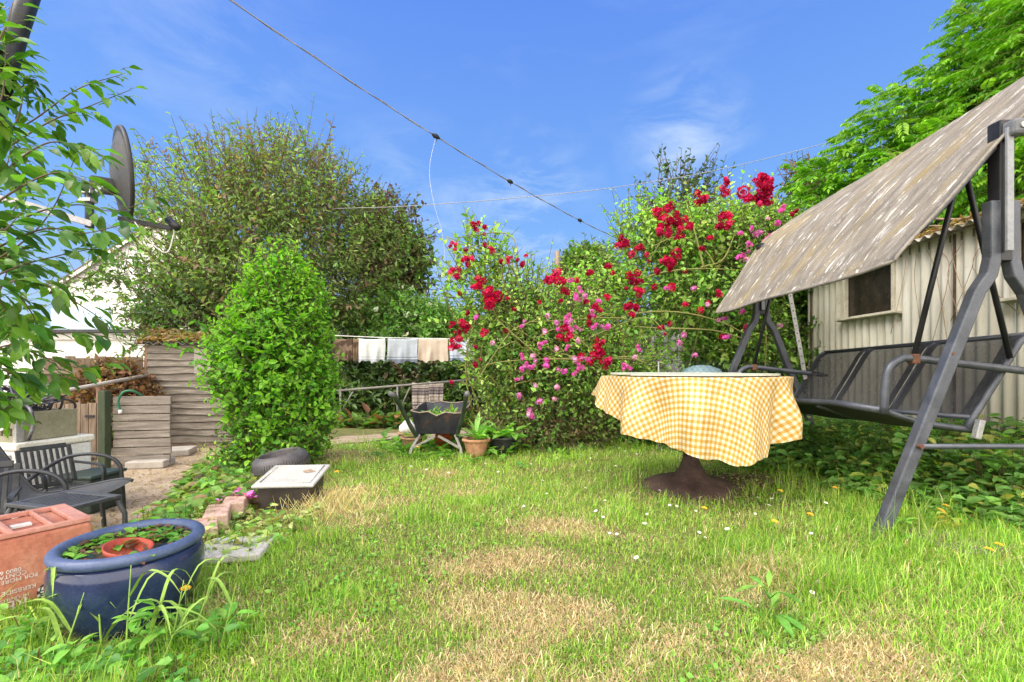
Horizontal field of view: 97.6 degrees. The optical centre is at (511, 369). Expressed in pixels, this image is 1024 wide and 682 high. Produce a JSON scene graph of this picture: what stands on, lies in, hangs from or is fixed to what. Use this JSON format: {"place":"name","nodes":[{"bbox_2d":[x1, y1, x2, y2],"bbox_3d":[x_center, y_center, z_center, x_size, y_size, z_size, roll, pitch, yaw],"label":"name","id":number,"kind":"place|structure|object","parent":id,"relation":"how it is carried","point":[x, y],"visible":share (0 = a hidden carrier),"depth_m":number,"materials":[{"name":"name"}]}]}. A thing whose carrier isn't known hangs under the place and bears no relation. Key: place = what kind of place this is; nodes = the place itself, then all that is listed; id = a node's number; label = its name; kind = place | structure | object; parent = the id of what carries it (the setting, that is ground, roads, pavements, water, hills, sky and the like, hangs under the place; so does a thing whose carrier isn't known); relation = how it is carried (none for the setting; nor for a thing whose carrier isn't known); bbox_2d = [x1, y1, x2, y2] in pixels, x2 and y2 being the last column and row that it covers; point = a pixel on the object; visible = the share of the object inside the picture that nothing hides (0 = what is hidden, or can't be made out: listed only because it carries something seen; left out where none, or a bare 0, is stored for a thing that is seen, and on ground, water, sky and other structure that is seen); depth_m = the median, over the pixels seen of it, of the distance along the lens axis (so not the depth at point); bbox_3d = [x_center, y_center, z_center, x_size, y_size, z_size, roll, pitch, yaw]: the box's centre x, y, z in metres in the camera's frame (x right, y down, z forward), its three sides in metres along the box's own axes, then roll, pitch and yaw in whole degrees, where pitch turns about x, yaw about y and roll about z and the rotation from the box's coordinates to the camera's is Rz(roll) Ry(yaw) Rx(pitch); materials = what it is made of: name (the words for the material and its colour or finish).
{"place":"outdoors","nodes":[
{"label":"outdoors","id":0,"kind":"place"},
{"bbox_2d":[87,448,220,529],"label":"patio","id":1,"kind":"structure","parent":0,"point":[143,497],"depth_m":4.77,"materials":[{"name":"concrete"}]},
{"bbox_2d":[0,460,21,518],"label":"plastic chair","id":2,"kind":"object","parent":1,"relation":"on","point":[13,496],"visible":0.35,"depth_m":2.72,"materials":[{"name":"black plastic"}]},
{"bbox_2d":[0,433,94,518],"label":"bathtub","id":3,"kind":"object","parent":1,"relation":"on","point":[79,443],"visible":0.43,"depth_m":3.83,"materials":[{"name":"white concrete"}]},
{"bbox_2d":[0,408,76,442],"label":"plastic crate","id":4,"kind":"object","parent":3,"relation":"on","point":[55,422],"visible":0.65,"depth_m":3.82,"materials":[{"name":"beige plastic"}]},
{"bbox_2d":[0,383,79,440],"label":"cable heap","id":5,"kind":"object","parent":4,"relation":"on","point":[49,401],"visible":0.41,"depth_m":3.83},
{"bbox_2d":[14,443,106,526],"bbox_3d":[-3.463,0.911,3.436,0.465,0.642,0.384,0,0,20],"label":"plastic chair","id":6,"kind":"object","parent":1,"relation":"on","point":[46,482],"visible":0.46,"depth_m":3.51,"materials":[{"name":"black plastic"}]},
{"bbox_2d":[1,490,127,523],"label":"table","id":7,"kind":"object","parent":1,"relation":"on","point":[76,499],"visible":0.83,"depth_m":2.46,"materials":[{"name":"grey plastic"}]},
{"bbox_2d":[0,446,133,515],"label":"armchair","id":8,"kind":"object","parent":1,"relation":"on","point":[28,490],"visible":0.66,"depth_m":3.13,"materials":[{"name":"metal"}]},
{"bbox_2d":[51,468,126,513],"bbox_3d":[-3.720,1.065,3.950,0.360,0.330,0.360,0,0,0],"label":"storage tub","id":9,"kind":"object","parent":1,"relation":"on","point":[92,475],"visible":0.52,"depth_m":3.88,"materials":[{"name":"green plastic"}]},
{"bbox_2d":[41,356,145,447],"bbox_3d":[-6.038,0.511,6.979,1.882,1.438,0.071,0,0,-25],"label":"board fence","id":10,"kind":"object","parent":1,"relation":"on","point":[88,362],"visible":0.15,"depth_m":6.76,"materials":[{"name":"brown wood"}]},
{"bbox_2d":[61,348,172,448],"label":"dead ivy","id":11,"kind":"object","parent":10,"relation":"attached to","point":[144,386],"visible":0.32,"depth_m":6.70,"materials":[{"name":"brown plant"}]},
{"bbox_2d":[46,374,149,459],"bbox_3d":[-5.623,0.638,6.050,0.051,1.165,1.708,0,0,2],"label":"handrail","id":12,"kind":"object","parent":1,"relation":"on","point":[99,386],"visible":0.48,"depth_m":6.08,"materials":[{"name":"metal"}]},
{"bbox_2d":[98,391,110,467],"bbox_3d":[-5.068,0.750,5.571,0.090,0.980,0.090,0,0,0],"label":"gate post","id":13,"kind":"object","parent":1,"relation":"on","point":[104,422],"visible":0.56,"depth_m":5.53,"materials":[{"name":"green wood"}]},
{"bbox_2d":[38,402,96,466],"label":"plank gate","id":14,"kind":"structure","parent":13,"relation":"attached to","point":[86,423],"depth_m":5.50,"materials":[{"name":"brown wood"}]},
{"bbox_2d":[111,396,171,464],"bbox_3d":[-4.705,0.798,5.725,0.665,0.925,0.101,0,0,-11],"label":"plank screen","id":15,"kind":"object","parent":1,"relation":"on","point":[162,404],"visible":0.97,"depth_m":5.68,"materials":[{"name":"grey wood"}]},
{"bbox_2d":[125,457,175,468],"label":"concrete slab","id":16,"kind":"structure","parent":1,"relation":"on","point":[148,464],"depth_m":5.57,"materials":[{"name":"concrete"}]},
{"bbox_2d":[142,445,196,456],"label":"concrete slab","id":17,"kind":"structure","parent":1,"relation":"on","point":[182,451],"depth_m":6.40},
{"bbox_2d":[136,327,233,447],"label":"lapped board shed","id":18,"kind":"structure","parent":1,"relation":"on","point":[192,421],"depth_m":7.06,"materials":[{"name":"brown wood"}]},
{"bbox_2d":[323,431,485,445],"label":"path","id":19,"kind":"structure","parent":0,"point":[352,438],"depth_m":5.16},
{"bbox_2d":[229,0,614,237],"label":"overhead cable","id":20,"kind":"object","parent":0,"point":[436,137],"visible":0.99,"depth_m":5.43,"materials":[{"name":"black plastic"}]},
{"bbox_2d":[0,0,1015,365],"label":"sky","id":21,"kind":"structure","parent":0,"point":[556,97],"materials":[{"name":"blue"}]},
{"bbox_2d":[0,374,1023,681],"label":"ground","id":22,"kind":"structure","parent":0,"point":[352,430],"depth_m":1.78,"materials":[{"name":"plant"}]},
{"bbox_2d":[0,0,40,117],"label":"leaning pole","id":23,"kind":"object","parent":22,"relation":"on","point":[21,9],"visible":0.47,"depth_m":1.49,"materials":[{"name":"wood"}]},
{"bbox_2d":[2,616,48,656],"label":"weed","id":24,"kind":"object","parent":22,"relation":"on","point":[20,636],"visible":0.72,"depth_m":1.25,"materials":[{"name":"green plant"}]},
{"bbox_2d":[2,593,83,657],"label":"grass stalk","id":25,"kind":"object","parent":22,"relation":"on","point":[53,619],"depth_m":1.23,"materials":[{"name":"plant"}]},
{"bbox_2d":[0,504,92,611],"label":"recycling box","id":26,"kind":"object","parent":22,"relation":"on","point":[30,541],"visible":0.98,"depth_m":1.53,"materials":[{"name":"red plastic"}]},
{"bbox_2d":[0,566,115,652],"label":"grass stalk","id":27,"kind":"object","parent":22,"relation":"on","point":[53,577],"depth_m":1.24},
{"bbox_2d":[26,632,98,674],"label":"weed","id":28,"kind":"object","parent":22,"relation":"on","point":[77,649],"visible":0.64,"depth_m":1.18,"materials":[{"name":"green plant"}]},
{"bbox_2d":[0,329,144,402],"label":"flat roofed garage","id":29,"kind":"structure","parent":22,"relation":"on","point":[68,346],"depth_m":10.50,"materials":[{"name":"paint"}]},
{"bbox_2d":[0,2,175,437],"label":"overhanging tree","id":30,"kind":"object","parent":22,"relation":"on","point":[15,325],"visible":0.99,"depth_m":1.32,"materials":[{"name":"green plant"}]},
{"bbox_2d":[21,594,164,649],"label":"grass stalk","id":31,"kind":"object","parent":22,"relation":"on","point":[110,628],"depth_m":1.25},
{"bbox_2d":[43,518,204,641],"bbox_3d":[-1.215,0.677,1.430,0.390,0.287,0.390,0,0,0],"label":"planter","id":32,"kind":"object","parent":22,"relation":"on","point":[100,581],"visible":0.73,"depth_m":1.29,"materials":[{"name":"blue ceramic"}]},
{"bbox_2d":[42,524,200,572],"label":"strawberry plant","id":33,"kind":"object","parent":32,"relation":"on","point":[170,533],"visible":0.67,"depth_m":1.46,"materials":[{"name":"green plant"}]},
{"bbox_2d":[102,537,154,557],"bbox_3d":[-1.180,0.554,1.380,0.123,0.052,0.126,0,0,0],"label":"plant saucer","id":34,"kind":"object","parent":32,"relation":"on","point":[108,551],"visible":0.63,"depth_m":1.40,"materials":[{"name":"ceramic"}]},
{"bbox_2d":[0,603,258,681],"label":"foreground weeds","id":35,"kind":"object","parent":22,"relation":"on","point":[18,654],"visible":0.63,"depth_m":1.17,"materials":[{"name":"green plant"}]},
{"bbox_2d":[100,606,172,670],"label":"weed","id":36,"kind":"object","parent":22,"relation":"on","point":[132,625],"visible":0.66,"depth_m":1.20,"materials":[{"name":"green plant"}]},
{"bbox_2d":[126,599,196,667],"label":"weed","id":37,"kind":"object","parent":22,"relation":"on","point":[149,638],"visible":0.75,"depth_m":1.21,"materials":[{"name":"green plant"}]},
{"bbox_2d":[125,565,222,650],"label":"grass stalk","id":38,"kind":"object","parent":22,"relation":"on","point":[138,581],"depth_m":1.21,"materials":[{"name":"plant"}]},
{"bbox_2d":[145,568,202,646],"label":"grass stalk","id":39,"kind":"object","parent":22,"relation":"on","point":[156,609],"depth_m":1.23,"materials":[{"name":"plant"}]},
{"bbox_2d":[112,558,238,649],"bbox_3d":[-0.935,0.677,1.262,0.289,0.254,0.028,0,0,-38],"label":"grass stalk","id":40,"kind":"object","parent":22,"relation":"on","point":[159,603],"depth_m":1.26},
{"bbox_2d":[90,446,262,530],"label":"bed weeds","id":41,"kind":"object","parent":22,"relation":"on","point":[199,486],"visible":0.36,"depth_m":2.82,"materials":[{"name":"green plant"}]},
{"bbox_2d":[47,210,342,334],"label":"gabled house","id":42,"kind":"structure","parent":22,"relation":"on","point":[61,319],"depth_m":14.50,"materials":[{"name":"white paint"}]},
{"bbox_2d":[142,555,249,631],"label":"grass stalk","id":43,"kind":"object","parent":22,"relation":"on","point":[211,584],"depth_m":1.30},
{"bbox_2d":[162,577,236,648],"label":"grass stalk","id":44,"kind":"object","parent":22,"relation":"on","point":[224,589],"depth_m":1.26,"materials":[{"name":"plant"}]},
{"bbox_2d":[193,518,217,540],"bbox_3d":[-1.412,0.733,2.050,0.110,0.060,0.200,0,0,-34],"label":"brick","id":45,"kind":"object","parent":22,"relation":"on","point":[204,522],"visible":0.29,"depth_m":2.05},
{"bbox_2d":[202,503,230,529],"bbox_3d":[-1.459,0.728,2.220,0.105,0.075,0.220,0,0,-28],"label":"brick","id":46,"kind":"object","parent":22,"relation":"on","point":[222,514],"visible":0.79,"depth_m":2.17,"materials":[{"name":"brick"}]},
{"bbox_2d":[189,602,256,655],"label":"weed","id":47,"kind":"object","parent":22,"relation":"on","point":[225,610],"visible":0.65,"depth_m":1.29,"materials":[{"name":"green plant"}]},
{"bbox_2d":[20,93,436,361],"bbox_3d":[-5.158,-2.121,9.651,5.824,6.824,6.565,0,0,28],"label":"bushy tree","id":48,"kind":"object","parent":22,"relation":"on","point":[200,282],"visible":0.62,"depth_m":8.44,"materials":[{"name":"green plant"}]},
{"bbox_2d":[333,125,892,208],"bbox_3d":[1.274,-3.220,7.170,9.777,1.330,1.287,0,0,9],"label":"thin wire","id":49,"kind":"object","parent":48,"relation":"attached to","point":[588,190],"visible":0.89,"depth_m":7.00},
{"bbox_2d":[222,494,248,517],"bbox_3d":[-1.494,0.730,2.420,0.105,0.080,0.220,0,0,-24],"label":"brick","id":50,"kind":"object","parent":22,"relation":"on","point":[238,502],"visible":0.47,"depth_m":2.35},
{"bbox_2d":[149,502,327,564],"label":"edging weeds","id":51,"kind":"object","parent":22,"relation":"on","point":[252,522],"visible":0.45,"depth_m":2.08,"materials":[{"name":"green plant"}]},
{"bbox_2d":[203,535,275,564],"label":"stone slab","id":52,"kind":"structure","parent":22,"relation":"on","point":[240,551],"depth_m":1.81,"materials":[{"name":"stone"}]},
{"bbox_2d":[163,230,349,472],"bbox_3d":[-2.096,-0.032,3.596,1.473,2.221,1.152,0,0,0],"label":"privet bush","id":53,"kind":"object","parent":22,"relation":"on","point":[271,361],"visible":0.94,"depth_m":3.33,"materials":[{"name":"green plant"}]},
{"bbox_2d":[251,447,310,479],"bbox_3d":[-1.549,0.697,3.016,0.364,0.327,0.361,0,0,0],"label":"tire","id":54,"kind":"object","parent":22,"relation":"on","point":[263,464],"visible":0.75,"depth_m":2.91,"materials":[{"name":"black rubber"}]},
{"bbox_2d":[251,464,329,510],"bbox_3d":[-1.270,0.688,2.600,0.330,0.219,0.306,0,0,-5],"label":"storage bin","id":55,"kind":"object","parent":22,"relation":"on","point":[277,482],"visible":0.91,"depth_m":2.49,"materials":[{"name":"white plastic"}]},
{"bbox_2d":[273,475,380,528],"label":"straw tuft","id":56,"kind":"object","parent":22,"relation":"on","point":[330,497],"visible":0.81,"depth_m":2.46,"materials":[{"name":"beige plant"}]},
{"bbox_2d":[329,355,408,420],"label":"dark shrub","id":57,"kind":"object","parent":22,"relation":"on","point":[362,373],"visible":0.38,"depth_m":7.81,"materials":[{"name":"green plant"}]},
{"bbox_2d":[317,174,444,305],"bbox_3d":[-3.335,-1.848,11.254,3.380,6.272,3.006,0,0,0],"label":"purple leaved tree","id":58,"kind":"object","parent":22,"relation":"on","point":[410,256],"visible":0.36,"depth_m":10.69,"materials":[{"name":"green plant"}]},
{"bbox_2d":[330,282,477,361],"bbox_3d":[-2.533,-0.422,10.182,3.643,3.206,2.427,0,0,0],"label":"flowering shrub","id":59,"kind":"object","parent":22,"relation":"on","point":[415,312],"visible":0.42,"depth_m":9.64,"materials":[{"name":"green plant"}]},
{"bbox_2d":[337,379,475,411],"bbox_3d":[-1.775,0.536,6.994,2.453,0.809,0.050,0,0,0],"label":"tube rail","id":60,"kind":"object","parent":22,"relation":"on","point":[340,391],"visible":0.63,"depth_m":6.99,"materials":[{"name":"metal"}]},
{"bbox_2d":[412,382,428,408],"bbox_3d":[-1.430,0.441,7.002,0.266,0.489,0.120,0,0,0],"label":"rag rug","id":61,"kind":"object","parent":60,"relation":"hanging from","point":[420,394],"visible":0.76,"depth_m":6.98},
{"bbox_2d":[429,383,443,401],"bbox_3d":[-1.185,0.424,7.001,0.232,0.484,0.116,0,0,-4],"label":"rag rug","id":62,"kind":"object","parent":60,"relation":"hanging from","point":[436,392],"visible":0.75,"depth_m":6.98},
{"bbox_2d":[333,403,480,429],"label":"bank ground cover","id":63,"kind":"object","parent":22,"relation":"on","point":[392,419],"visible":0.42,"depth_m":6.82,"materials":[{"name":"green plant"}]},
{"bbox_2d":[370,360,446,416],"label":"dark shrub","id":64,"kind":"object","parent":22,"relation":"on","point":[408,372],"visible":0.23,"depth_m":7.94,"materials":[{"name":"green plant"}]},
{"bbox_2d":[388,391,471,456],"bbox_3d":[-0.685,0.490,4.409,0.677,0.631,1.472,0,0,0],"label":"wheelbarrow","id":65,"kind":"object","parent":22,"relation":"on","point":[429,422],"visible":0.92,"depth_m":4.09,"materials":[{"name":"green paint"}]},
{"bbox_2d":[321,427,568,467],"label":"barrow ground cover","id":66,"kind":"object","parent":22,"relation":"on","point":[399,442],"visible":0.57,"depth_m":4.17,"materials":[{"name":"green plant"}]},
{"bbox_2d":[428,350,497,419],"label":"dark shrub","id":67,"kind":"object","parent":22,"relation":"on","point":[454,393],"visible":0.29,"depth_m":7.96,"materials":[{"name":"green plant"}]},
{"bbox_2d":[469,339,477,416],"bbox_3d":[-0.647,0.153,7.500,0.159,1.578,0.062,0,0,0],"label":"line post","id":68,"kind":"object","parent":22,"relation":"on","point":[471,394],"visible":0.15,"depth_m":7.48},
{"bbox_2d":[335,335,448,338],"bbox_3d":[-2.102,-0.561,7.550,2.964,0.106,0.014,0,0,2],"label":"washing line","id":69,"kind":"object","parent":68,"relation":"attached to","point":[392,337],"visible":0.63,"depth_m":7.54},
{"bbox_2d":[333,338,352,361],"bbox_3d":[-2.823,-0.327,7.500,0.329,0.400,0.128,0,0,0],"label":"cloth","id":70,"kind":"object","parent":69,"relation":"hanging from","point":[345,346],"visible":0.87,"depth_m":7.48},
{"bbox_2d":[358,338,385,362],"bbox_3d":[-2.352,-0.316,7.502,0.466,0.424,0.121,0,0,0],"label":"towel","id":71,"kind":"object","parent":69,"relation":"hanging from","point":[372,350],"visible":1,"depth_m":7.48,"materials":[{"name":"fabric"}]},
{"bbox_2d":[387,338,417,363],"bbox_3d":[-1.827,-0.313,7.500,0.514,0.428,0.122,0,0,0],"label":"towel","id":72,"kind":"object","parent":69,"relation":"hanging from","point":[401,350],"visible":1,"depth_m":7.48,"materials":[{"name":"fabric"}]},
{"bbox_2d":[417,338,448,362],"bbox_3d":[-1.318,-0.321,7.499,0.517,0.413,0.124,0,0,0],"label":"towel","id":73,"kind":"object","parent":69,"relation":"hanging from","point":[432,349],"visible":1,"depth_m":7.48,"materials":[{"name":"fabric"}]},
{"bbox_2d":[449,339,471,361],"bbox_3d":[-0.841,-0.325,7.500,0.420,0.405,0.124,0,0,0],"label":"towel","id":74,"kind":"object","parent":69,"relation":"hanging from","point":[455,354],"visible":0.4,"depth_m":7.47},
{"bbox_2d":[462,436,489,457],"bbox_3d":[-0.324,0.705,4.050,0.259,0.175,0.259,0,0,0],"label":"terracotta pot","id":75,"kind":"object","parent":22,"relation":"on","point":[477,447],"visible":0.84,"depth_m":3.97,"materials":[{"name":"ceramic"}]},
{"bbox_2d":[457,411,497,443],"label":"strap leaf plant","id":76,"kind":"object","parent":75,"relation":"on","point":[477,430],"visible":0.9,"depth_m":4.08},
{"bbox_2d":[419,206,572,434],"bbox_3d":[-0.121,-0.371,4.747,1.700,2.746,1.161,0,0,0],"label":"red climbing rose","id":77,"kind":"object","parent":22,"relation":"on","point":[477,283],"visible":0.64,"depth_m":4.62,"materials":[{"name":"green plant"}]},
{"bbox_2d":[489,434,518,454],"bbox_3d":[-0.084,0.705,4.200,0.299,0.170,0.299,0,0,0],"label":"black pot","id":78,"kind":"object","parent":22,"relation":"on","point":[500,442],"visible":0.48,"depth_m":4.09,"materials":[{"name":"plastic"}]},
{"bbox_2d":[479,422,527,439],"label":"leafy potted plant","id":79,"kind":"object","parent":78,"relation":"in","point":[506,432],"visible":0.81,"depth_m":4.10,"materials":[{"name":"green plant"}]},
{"bbox_2d":[254,444,863,681],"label":"lawn clover","id":80,"kind":"object","parent":22,"relation":"on","point":[688,674],"visible":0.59,"depth_m":1.60,"materials":[{"name":"green plant"}]},
{"bbox_2d":[544,232,622,314],"bbox_3d":[2.053,-1.260,12.053,2.446,4.892,2.145,0,0,0],"label":"round tree","id":81,"kind":"object","parent":22,"relation":"on","point":[579,250],"visible":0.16,"depth_m":11.62,"materials":[{"name":"green plant"}]},
{"bbox_2d":[528,411,662,445],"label":"rose undergrowth","id":82,"kind":"object","parent":22,"relation":"on","point":[630,439],"visible":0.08,"depth_m":4.56,"materials":[{"name":"green plant"}]},
{"bbox_2d":[448,240,782,456],"bbox_3d":[0.963,-0.103,4.630,3.228,2.379,1.798,0,0,0],"label":"pink rambling rose","id":83,"kind":"object","parent":22,"relation":"on","point":[577,400],"visible":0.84,"depth_m":4.39,"materials":[{"name":"green plant"}]},
{"bbox_2d":[597,322,694,371],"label":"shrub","id":84,"kind":"object","parent":22,"relation":"on","point":[677,369],"visible":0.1,"depth_m":9.57,"materials":[{"name":"plant"}]},
{"bbox_2d":[613,143,735,367],"bbox_3d":[3.520,-1.777,9.188,2.162,5.925,2.024,0,0,-44],"label":"slender tree","id":85,"kind":"object","parent":22,"relation":"on","point":[666,170],"visible":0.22,"depth_m":8.96,"materials":[{"name":"green plant"}]},
{"bbox_2d":[533,164,820,421],"bbox_3d":[1.937,-0.790,5.185,3.726,3.315,2.019,0,0,-12],"label":"red climbing rose","id":86,"kind":"object","parent":22,"relation":"on","point":[687,233],"visible":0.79,"depth_m":5.12,"materials":[{"name":"green plant"}]},
{"bbox_2d":[642,451,741,499],"bbox_3d":[1.185,0.430,2.970,1.146,0.767,1.146,0,0,0],"label":"pedestal table","id":87,"kind":"object","parent":22,"relation":"on","point":[690,477],"visible":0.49,"depth_m":2.86,"materials":[{"name":"paint"}]},
{"bbox_2d":[591,375,802,465],"bbox_3d":[1.181,0.274,2.964,1.277,0.466,1.299,0,0,0],"label":"tablecloth","id":88,"kind":"object","parent":87,"relation":"on","point":[739,420],"visible":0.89,"depth_m":2.42,"materials":[{"name":"fabric"}]},
{"bbox_2d":[610,372,741,374],"bbox_3d":[1.066,0.025,3.194,1.060,0.011,0.500,0,0,-28],"label":"board","id":89,"kind":"object","parent":88,"relation":"on","point":[623,373],"visible":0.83,"depth_m":3.15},
{"bbox_2d":[681,365,721,371],"bbox_3d":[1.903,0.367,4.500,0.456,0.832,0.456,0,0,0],"label":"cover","id":90,"kind":"object","parent":88,"relation":"on","point":[696,368],"visible":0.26,"depth_m":4.38,"materials":[{"name":"teal plastic"}]},
{"bbox_2d":[631,373,780,375],"bbox_3d":[1.304,0.029,2.746,1.060,0.011,0.500,0,0,-28],"label":"board","id":91,"kind":"object","parent":88,"relation":"on","point":[725,374],"visible":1,"depth_m":2.54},
{"bbox_2d":[658,361,786,451],"bbox_3d":[1.995,0.405,4.211,1.244,0.972,0.033,0,0,0],"label":"chain link fence","id":92,"kind":"object","parent":22,"relation":"on","point":[701,371],"visible":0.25,"depth_m":4.20,"materials":[{"name":"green metal"}]},
{"bbox_2d":[667,190,822,394],"bbox_3d":[3.561,-0.583,6.419,2.680,3.807,1.850,0,0,0],"label":"hedge shrub","id":93,"kind":"object","parent":22,"relation":"on","point":[800,298],"visible":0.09,"depth_m":5.93,"materials":[{"name":"green plant"}]},
{"bbox_2d":[705,188,807,372],"bbox_3d":[2.829,-0.625,5.030,1.196,2.813,1.156,0,0,0],"label":"pink climbing rose","id":94,"kind":"object","parent":22,"relation":"on","point":[759,227],"visible":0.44,"depth_m":4.99,"materials":[{"name":"green plant"}]},
{"bbox_2d":[720,570,809,637],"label":"weed","id":95,"kind":"object","parent":22,"relation":"on","point":[775,601],"visible":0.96,"depth_m":1.43,"materials":[{"name":"green plant"}]},
{"bbox_2d":[621,460,937,516],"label":"soil litter","id":96,"kind":"object","parent":22,"relation":"on","point":[758,479],"visible":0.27,"depth_m":3.06,"materials":[{"name":"soil"}]},
{"bbox_2d":[775,144,831,209],"bbox_3d":[5.495,-1.426,8.245,1.200,5.222,1.140,0,0,44],"label":"young tree","id":97,"kind":"object","parent":22,"relation":"on","point":[789,173],"visible":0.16,"depth_m":8.17,"materials":[{"name":"green plant"}]},
{"bbox_2d":[641,412,1023,534],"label":"bramble undergrowth","id":98,"kind":"object","parent":22,"relation":"on","point":[855,452],"visible":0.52,"depth_m":2.83,"materials":[{"name":"green plant"}]},
{"bbox_2d":[715,76,1023,540],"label":"garden swing","id":99,"kind":"object","parent":22,"relation":"on","point":[886,214],"visible":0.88,"depth_m":2.44,"materials":[{"name":"metal"}]},
{"bbox_2d":[808,197,1023,441],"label":"corrugated shed","id":100,"kind":"structure","parent":22,"relation":"on","point":[881,306],"depth_m":4.18,"materials":[{"name":"beige paint"}]},
{"bbox_2d":[834,262,901,321],"bbox_3d":[3.805,-0.861,4.800,0.121,0.619,0.820,0,0,0],"label":"window","id":101,"kind":"structure","parent":100,"relation":"in","point":[872,294],"depth_m":4.80,"materials":[{"name":"beige wood"}]},
{"bbox_2d":[746,0,1023,230],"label":"tree","id":102,"kind":"object","parent":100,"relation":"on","point":[983,65],"visible":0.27,"depth_m":5.68,"materials":[{"name":"green plant"}]},
{"bbox_2d":[999,212,1023,302],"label":"window","id":103,"kind":"structure","parent":100,"relation":"in","point":[1012,299],"depth_m":3.38,"materials":[{"name":"beige wood"}]},
{"bbox_2d":[898,525,1023,555],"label":"grass","id":104,"kind":"structure","parent":22,"relation":"on","point":[909,531],"depth_m":2.00,"materials":[{"name":"plant"}]},
{"bbox_3d":[-3.547,-0.420,2.550,0.100,3.600,0.120,0,0,0],"label":"mast post","id":105,"kind":"object","parent":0,"visible":0},
{"bbox_2d":[0,124,180,252],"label":"satellite dish","id":106,"kind":"object","parent":105,"relation":"attached to","point":[121,180],"visible":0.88,"depth_m":2.78,"materials":[{"name":"grey metal"}]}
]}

